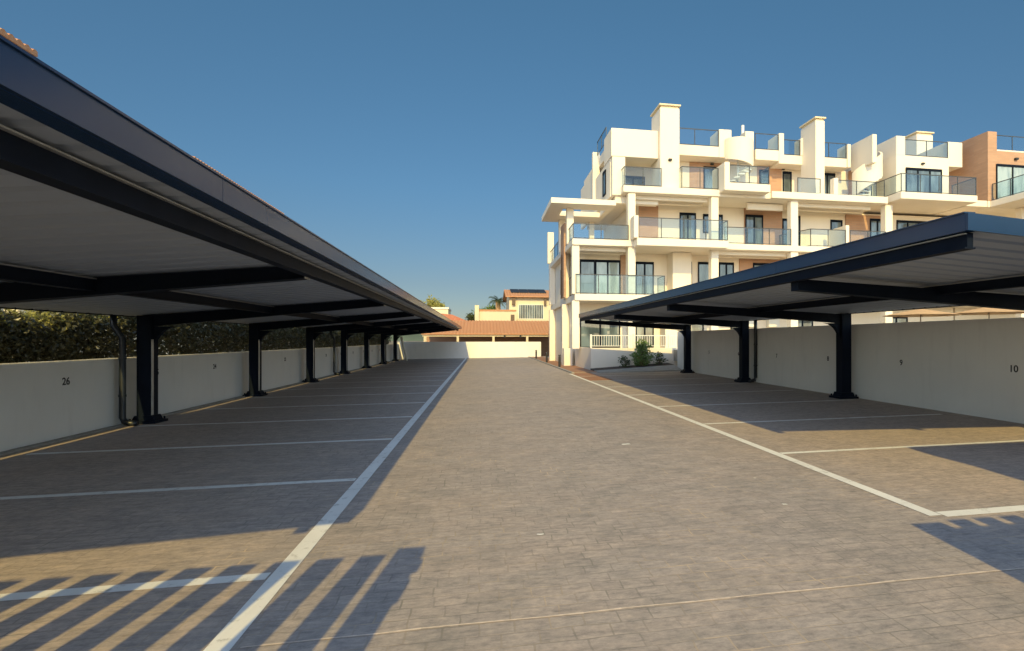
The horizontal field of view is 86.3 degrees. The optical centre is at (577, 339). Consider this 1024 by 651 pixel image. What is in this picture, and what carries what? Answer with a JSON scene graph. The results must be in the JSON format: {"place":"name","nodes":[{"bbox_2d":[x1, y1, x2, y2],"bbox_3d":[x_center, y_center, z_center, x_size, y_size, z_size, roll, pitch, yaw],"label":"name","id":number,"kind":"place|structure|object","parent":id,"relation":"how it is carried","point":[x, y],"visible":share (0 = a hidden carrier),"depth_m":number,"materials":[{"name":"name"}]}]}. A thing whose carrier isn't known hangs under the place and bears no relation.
{"place":"outdoors","nodes":[
{"label":"outdoors","id":0,"kind":"place"},
{"bbox_2d":[273,341,423,348],"bbox_3d":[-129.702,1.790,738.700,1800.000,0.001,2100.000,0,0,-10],"label":"ground","id":1,"kind":"structure","parent":0,"point":[391,342],"depth_m":526.19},
{"bbox_2d":[0,28,37,354],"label":"house","id":2,"kind":"structure","parent":1,"relation":"on","point":[17,42],"depth_m":14.28,"materials":[{"name":"ceramic"}]},
{"bbox_2d":[0,309,120,363],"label":"hedge","id":3,"kind":"object","parent":1,"relation":"on","point":[61,336],"visible":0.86,"depth_m":9.31,"materials":[{"name":"green plant"}]},
{"bbox_2d":[4,156,283,358],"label":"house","id":4,"kind":"structure","parent":1,"relation":"on","point":[224,176],"depth_m":24.78,"materials":[{"name":"ceramic"}]},
{"bbox_2d":[0,344,398,451],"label":"boundary wall","id":5,"kind":"structure","parent":1,"relation":"on","point":[42,401],"depth_m":10.05,"materials":[{"name":"white paint"}]},
{"bbox_2d":[89,316,327,357],"bbox_3d":[-10.958,0.027,18.024,1.606,3.435,15.237,0,0,-10],"label":"hedge","id":6,"kind":"object","parent":1,"relation":"on","point":[189,341],"visible":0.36,"depth_m":14.69,"materials":[{"name":"green plant"}]},
{"bbox_2d":[319,330,391,346],"bbox_3d":[-13.791,0.088,34.415,1.577,3.314,19.040,0,0,-10],"label":"hedge","id":7,"kind":"object","parent":1,"relation":"on","point":[356,339],"visible":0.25,"depth_m":30.95,"materials":[{"name":"green plant"}]},
{"bbox_2d":[420,294,445,306],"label":"tree","id":8,"kind":"object","parent":1,"relation":"on","point":[432,303],"visible":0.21,"depth_m":76.98,"materials":[{"name":"green plant"}]},
{"bbox_2d":[426,307,450,341],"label":"house","id":9,"kind":"structure","parent":1,"relation":"on","point":[444,310],"depth_m":72.94,"materials":[{"name":"paint"}]},
{"bbox_2d":[441,313,465,320],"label":"house","id":10,"kind":"structure","parent":1,"relation":"on","point":[451,317],"depth_m":63.04,"materials":[{"name":"tile"}]},
{"bbox_2d":[397,342,540,358],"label":"boundary wall","id":11,"kind":"structure","parent":1,"relation":"on","point":[429,350],"depth_m":45.60,"materials":[{"name":"white paint"}]},
{"bbox_2d":[465,313,474,320],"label":"tree","id":12,"kind":"object","parent":1,"relation":"on","point":[470,316],"visible":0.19,"depth_m":69.15,"materials":[{"name":"green plant"}]},
{"bbox_2d":[472,305,495,314],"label":"tree","id":13,"kind":"object","parent":1,"relation":"on","point":[492,307],"visible":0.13,"depth_m":70.47,"materials":[{"name":"green plant"}]},
{"bbox_2d":[421,320,548,355],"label":"building","id":14,"kind":"structure","parent":1,"relation":"on","point":[500,331],"depth_m":50.87,"materials":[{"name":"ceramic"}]},
{"bbox_2d":[475,305,515,320],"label":"house annex","id":15,"kind":"object","parent":1,"relation":"on","point":[493,315],"visible":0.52,"depth_m":57.35,"materials":[{"name":"paint"}]},
{"bbox_2d":[489,296,505,309],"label":"palm tree","id":16,"kind":"object","parent":1,"relation":"on","point":[498,302],"visible":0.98,"depth_m":69.01,"materials":[{"name":"green plant"}]},
{"bbox_2d":[503,289,550,320],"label":"house","id":17,"kind":"structure","parent":1,"relation":"on","point":[529,304],"depth_m":62.07,"materials":[{"name":"paint"}]},
{"bbox_2d":[519,304,543,318],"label":"window","id":18,"kind":"structure","parent":17,"relation":"in","point":[525,311],"depth_m":62.00,"materials":[{"name":"white metal"}]},
{"bbox_2d":[575,334,676,369],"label":"terrace wall","id":19,"kind":"structure","parent":1,"relation":"on","point":[587,357],"depth_m":26.34,"materials":[{"name":"white paint"}]},
{"bbox_2d":[677,317,1023,423],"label":"boundary wall","id":20,"kind":"structure","parent":1,"relation":"on","point":[973,367],"depth_m":11.89,"materials":[{"name":"white paint"}]},
{"bbox_2d":[949,131,1023,319],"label":"apartment building","id":21,"kind":"structure","parent":1,"relation":"on","point":[999,174],"depth_m":33.13,"materials":[{"name":"paint"}]},
{"bbox_2d":[996,164,1023,199],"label":"window","id":22,"kind":"structure","parent":21,"relation":"in","point":[1003,171],"depth_m":33.02,"materials":[{"name":"glass"}]},
{"bbox_2d":[277,334,423,340],"bbox_3d":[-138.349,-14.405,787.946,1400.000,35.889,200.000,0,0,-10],"label":"hills","id":23,"kind":"structure","parent":0,"point":[417,337],"depth_m":695.32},
{"bbox_2d":[0,356,1023,650],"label":"parking pavement","id":24,"kind":"structure","parent":0,"point":[488,470],"depth_m":4.56,"materials":[{"name":"beige stone"}]},
{"bbox_2d":[0,572,270,600],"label":"parking line","id":25,"kind":"object","parent":24,"relation":"on","point":[122,587],"visible":1,"depth_m":3.42,"materials":[{"name":"paint"}]},
{"bbox_2d":[0,478,355,499],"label":"parking line","id":26,"kind":"object","parent":24,"relation":"on","point":[164,489],"visible":1,"depth_m":5.71,"materials":[{"name":"paint"}]},
{"bbox_2d":[0,359,399,455],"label":"channel kerb","id":27,"kind":"structure","parent":24,"relation":"on","point":[6,452],"depth_m":9.60,"materials":[{"name":"concrete"}]},
{"bbox_2d":[26,438,392,454],"bbox_3d":[-5.317,1.582,8.062,4.915,0.058,0.110,0,0,-10],"label":"parking line","id":28,"kind":"object","parent":24,"relation":"on","point":[208,446],"visible":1,"depth_m":8.03,"materials":[{"name":"paint"}]},
{"bbox_2d":[0,35,461,425],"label":"carport","id":29,"kind":"object","parent":24,"relation":"on","point":[111,211],"visible":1,"depth_m":4.73,"materials":[{"name":"paint"}]},
{"bbox_2d":[137,416,411,426],"bbox_3d":[-5.749,1.582,10.524,4.915,0.058,0.110,0,0,-10],"label":"parking line","id":30,"kind":"object","parent":24,"relation":"on","point":[273,421],"visible":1,"depth_m":10.49,"materials":[{"name":"paint"}]},
{"bbox_2d":[220,402,424,408],"bbox_3d":[-6.181,1.582,12.987,4.915,0.058,0.110,0,0,-10],"label":"parking line","id":31,"kind":"object","parent":24,"relation":"on","point":[319,405],"visible":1,"depth_m":13.00,"materials":[{"name":"paint"}]},
{"bbox_2d":[255,393,410,397],"bbox_3d":[-6.614,1.582,15.449,4.915,0.058,0.110,0,0,-10],"label":"parking line","id":32,"kind":"object","parent":24,"relation":"on","point":[332,395],"visible":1,"depth_m":15.39,"materials":[{"name":"paint"}]},
{"bbox_2d":[203,358,466,650],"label":"edge line","id":33,"kind":"object","parent":24,"relation":"on","point":[230,634],"visible":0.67,"depth_m":3.81,"materials":[{"name":"paint"}]},
{"bbox_2d":[284,385,440,389],"bbox_3d":[-7.046,1.582,17.911,4.915,0.058,0.110,0,0,-10],"label":"parking line","id":34,"kind":"object","parent":24,"relation":"on","point":[360,387],"visible":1,"depth_m":17.90,"materials":[{"name":"paint"}]},
{"bbox_2d":[400,337,407,360],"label":"pole","id":35,"kind":"object","parent":24,"relation":"on","point":[403,347],"visible":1,"depth_m":40.63,"materials":[{"name":"metal"}]},
{"bbox_2d":[528,356,573,373],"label":"footpath kerb","id":36,"kind":"structure","parent":24,"relation":"on","point":[568,371],"depth_m":29.73,"materials":[{"name":"concrete"}]},
{"bbox_2d":[532,357,595,372],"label":"footpath","id":37,"kind":"structure","parent":24,"relation":"on","point":[575,369],"depth_m":28.30,"materials":[{"name":"ceramic"}]},
{"bbox_2d":[558,355,560,366],"bbox_3d":[-0.945,1.131,28.973,0.140,0.660,0.140,0,0,-10],"label":"bollard","id":38,"kind":"object","parent":37,"relation":"on","point":[559,361],"visible":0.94,"depth_m":28.94,"materials":[{"name":"metal"}]},
{"bbox_2d":[574,373,611,380],"bbox_3d":[0.505,1.486,22.019,0.890,0.011,4.600,0,0,-10],"label":"tan strip","id":39,"kind":"object","parent":24,"relation":"on","point":[591,377],"visible":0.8,"depth_m":21.79,"materials":[{"name":"ceramic"}]},
{"bbox_2d":[240,568,1022,647],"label":"expansion joint","id":40,"kind":"object","parent":24,"relation":"on","point":[621,608],"visible":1,"depth_m":3.07,"materials":[{"name":"beige concrete"}]},
{"bbox_2d":[590,363,673,370],"bbox_3d":[2.621,1.386,25.895,3.880,0.507,0.898,0,0,-10],"label":"planting bed","id":41,"kind":"object","parent":24,"relation":"on","point":[618,367],"visible":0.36,"depth_m":25.77,"materials":[{"name":"soil"}]},
{"bbox_2d":[618,355,629,367],"bbox_3d":[2.228,1.097,25.749,0.662,0.768,0.682,0,0,11],"label":"shrub","id":42,"kind":"object","parent":41,"relation":"on","point":[626,363],"visible":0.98,"depth_m":25.70,"materials":[{"name":"green plant"}]},
{"bbox_2d":[630,339,658,365],"bbox_3d":[3.159,0.645,25.912,1.330,1.516,1.235,0,0,28],"label":"shrub","id":43,"kind":"object","parent":41,"relation":"on","point":[641,358],"visible":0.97,"depth_m":25.83,"materials":[{"name":"green plant"}]},
{"bbox_2d":[653,351,667,364],"bbox_3d":[3.996,0.957,26.148,0.879,0.828,0.680,0,0,44],"label":"shrub","id":44,"kind":"object","parent":41,"relation":"on","point":[660,358],"visible":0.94,"depth_m":26.13,"materials":[{"name":"green plant"}]},
{"bbox_2d":[594,365,681,372],"bbox_3d":[2.795,1.417,24.909,3.880,0.447,1.100,0,0,-10],"label":"ramp apron","id":45,"kind":"object","parent":24,"relation":"on","point":[664,368],"visible":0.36,"depth_m":24.73,"materials":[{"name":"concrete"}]},
{"bbox_2d":[623,383,739,386],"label":"parking line","id":46,"kind":"object","parent":24,"relation":"on","point":[695,384],"visible":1,"depth_m":17.46,"materials":[{"name":"paint"}]},
{"bbox_2d":[644,390,785,394],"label":"parking line","id":47,"kind":"object","parent":24,"relation":"on","point":[714,392],"visible":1,"depth_m":14.98,"materials":[{"name":"paint"}]},
{"bbox_2d":[658,400,839,406],"bbox_3d":[4.183,1.461,12.492,4.840,0.058,0.090,0,0,-10],"label":"parking line","id":48,"kind":"object","parent":24,"relation":"on","point":[750,403],"visible":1,"depth_m":12.44,"materials":[{"name":"paint"}]},
{"bbox_2d":[571,374,940,515],"bbox_3d":[1.364,1.490,14.149,0.120,0.001,19.400,0,0,-10],"label":"edge line","id":49,"kind":"object","parent":24,"relation":"on","point":[887,496],"visible":1,"depth_m":6.37,"materials":[{"name":"paint"}]},
{"bbox_2d":[542,103,986,365],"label":"apartment building","id":50,"kind":"structure","parent":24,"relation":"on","point":[661,206],"depth_m":31.59,"materials":[{"name":"paint"}]},
{"bbox_2d":[580,259,594,293],"bbox_3d":[0.585,-3.495,30.841,0.880,2.130,0.070,0,0,-10],"label":"window","id":51,"kind":"structure","parent":50,"relation":"in","point":[587,266],"depth_m":30.84,"materials":[{"name":"glass"}]},
{"bbox_2d":[580,319,619,347],"bbox_3d":[1.309,-0.510,30.968,2.350,1.940,0.070,0,0,-10],"label":"window","id":52,"kind":"structure","parent":50,"relation":"in","point":[585,329],"depth_m":30.94,"materials":[{"name":"glass"}]},
{"bbox_2d":[602,169,605,196],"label":"window","id":53,"kind":"structure","parent":50,"relation":"in","point":[604,172],"depth_m":31.06,"materials":[{"name":"glass"}]},
{"bbox_2d":[595,260,619,293],"bbox_3d":[1.748,-3.495,31.045,1.460,2.130,0.070,0,0,-10],"label":"window","id":54,"kind":"structure","parent":50,"relation":"in","point":[607,283],"depth_m":31.02,"materials":[{"name":"glass"}]},
{"bbox_2d":[625,176,644,185],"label":"window","id":55,"kind":"structure","parent":50,"relation":"in","point":[639,180],"depth_m":32.05,"materials":[{"name":"glass"}]},
{"bbox_2d":[635,262,653,294],"bbox_3d":[3.909,-3.470,31.425,1.090,2.080,0.070,0,0,-10],"label":"window","id":56,"kind":"structure","parent":50,"relation":"in","point":[641,268],"depth_m":31.41,"materials":[{"name":"glass"}]},
{"bbox_2d":[635,327,653,347],"bbox_3d":[3.909,-0.510,31.425,1.090,1.940,0.070,0,0,-10],"label":"window","id":57,"kind":"structure","parent":50,"relation":"in","point":[638,330],"depth_m":31.44,"materials":[{"name":"glass"}]},
{"bbox_2d":[679,212,695,239],"bbox_3d":[6.500,-6.390,31.879,1.010,2.140,0.070,0,0,-10],"label":"window","id":58,"kind":"structure","parent":50,"relation":"in","point":[689,225],"depth_m":31.86,"materials":[{"name":"glass"}]},
{"bbox_2d":[691,325,703,330],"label":"window","id":59,"kind":"structure","parent":50,"relation":"in","point":[693,327],"depth_m":31.99,"materials":[{"name":"glass"}]},
{"bbox_2d":[698,262,708,281],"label":"window","id":60,"kind":"structure","parent":50,"relation":"in","point":[703,267],"depth_m":32.04,"materials":[{"name":"glass"}]},
{"bbox_2d":[703,214,708,232],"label":"window","id":61,"kind":"structure","parent":50,"relation":"in","point":[705,216],"depth_m":32.07,"materials":[{"name":"glass"}]},
{"bbox_2d":[703,166,716,187],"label":"window","id":62,"kind":"structure","parent":50,"relation":"in","point":[707,173],"depth_m":32.76,"materials":[{"name":"glass"}]},
{"bbox_2d":[719,215,722,240],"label":"window","id":63,"kind":"structure","parent":50,"relation":"in","point":[720,216],"depth_m":32.23,"materials":[{"name":"glass"}]},
{"bbox_2d":[719,262,733,276],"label":"window","id":64,"kind":"structure","parent":50,"relation":"in","point":[725,268],"depth_m":32.28,"materials":[{"name":"glass"}]},
{"bbox_2d":[745,214,762,244],"bbox_3d":[10.610,-6.400,32.499,1.140,2.160,0.070,0,0,-10],"label":"window","id":65,"kind":"structure","parent":50,"relation":"in","point":[753,221],"depth_m":32.49,"materials":[{"name":"glass"}]},
{"bbox_2d":[753,263,768,267],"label":"window","id":66,"kind":"structure","parent":50,"relation":"in","point":[754,264],"depth_m":32.52,"materials":[{"name":"glass"}]},
{"bbox_2d":[759,169,768,182],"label":"window","id":67,"kind":"structure","parent":50,"relation":"in","point":[765,174],"depth_m":33.40,"materials":[{"name":"glass"}]},
{"bbox_2d":[782,218,786,243],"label":"window","id":68,"kind":"structure","parent":50,"relation":"in","point":[784,221],"depth_m":32.95,"materials":[{"name":"glass"}]},
{"bbox_2d":[782,171,791,191],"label":"window","id":69,"kind":"structure","parent":50,"relation":"in","point":[786,175],"depth_m":33.74,"materials":[{"name":"glass"}]},
{"bbox_2d":[798,216,800,245],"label":"window","id":70,"kind":"structure","parent":50,"relation":"in","point":[799,217],"depth_m":33.10,"materials":[{"name":"glass"}]},
{"bbox_2d":[798,320,812,326],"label":"window","id":71,"kind":"structure","parent":50,"relation":"in","point":[800,323],"depth_m":33.19,"materials":[{"name":"glass"}]},
{"bbox_2d":[825,173,834,193],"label":"window","id":72,"kind":"structure","parent":50,"relation":"in","point":[828,176],"depth_m":34.21,"materials":[{"name":"glass"}]},
{"bbox_2d":[830,220,842,228],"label":"window","id":73,"kind":"structure","parent":50,"relation":"in","point":[834,224],"depth_m":33.54,"materials":[{"name":"glass"}]},
{"bbox_2d":[870,218,880,235],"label":"window","id":74,"kind":"structure","parent":50,"relation":"in","point":[875,224],"depth_m":33.90,"materials":[{"name":"glass"}]},
{"bbox_2d":[893,317,907,322],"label":"window","id":75,"kind":"structure","parent":50,"relation":"in","point":[895,319],"depth_m":34.32,"materials":[{"name":"glass"}]},
{"bbox_2d":[896,220,926,229],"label":"window","id":76,"kind":"structure","parent":50,"relation":"in","point":[899,223],"depth_m":34.37,"materials":[{"name":"glass"}]},
{"bbox_2d":[905,167,941,193],"bbox_3d":[21.188,-9.450,33.139,2.520,2.020,0.070,0,0,-10],"label":"window","id":77,"kind":"structure","parent":50,"relation":"in","point":[929,183],"depth_m":33.13,"materials":[{"name":"glass"}]},
{"bbox_2d":[579,212,1023,398],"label":"carport","id":78,"kind":"object","parent":24,"relation":"on","point":[973,259],"visible":1,"depth_m":7.81,"materials":[{"name":"paint"}]},
{"bbox_2d":[703,414,941,423],"bbox_3d":[4.619,1.461,10.009,4.840,0.058,0.090,0,0,-10],"label":"parking line","id":79,"kind":"object","parent":24,"relation":"on","point":[819,419],"visible":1,"depth_m":9.96,"materials":[{"name":"paint"}]},
{"bbox_2d":[781,440,1023,453],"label":"parking line","id":80,"kind":"object","parent":24,"relation":"on","point":[900,447],"visible":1,"depth_m":7.40,"materials":[{"name":"paint"}]},
{"bbox_2d":[937,505,1023,516],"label":"parking line","id":81,"kind":"object","parent":24,"relation":"on","point":[983,511],"visible":1,"depth_m":4.70,"materials":[{"name":"paint"}]},
{"bbox_2d":[0,0,1023,319],"label":"sky","id":82,"kind":"structure","parent":0,"point":[429,143],"materials":[{"name":"blue"}]},
{"bbox_2d":[674,350,676,360],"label":"garden terrace","id":83,"kind":"structure","parent":0,"point":[675,355],"depth_m":26.46,"materials":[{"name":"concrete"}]},
{"bbox_2d":[883,309,961,321],"bbox_3d":[17.727,-0.600,27.987,3.500,2.160,3.500,0,0,-10],"label":"parasol","id":84,"kind":"object","parent":83,"relation":"on","point":[920,313],"visible":0.78,"depth_m":27.54,"materials":[{"name":"fabric"}]},
{"bbox_2d":[956,307,1023,318],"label":"parasol","id":85,"kind":"object","parent":83,"relation":"on","point":[987,311],"visible":0.67,"depth_m":27.78,"materials":[{"name":"fabric"}]}
]}

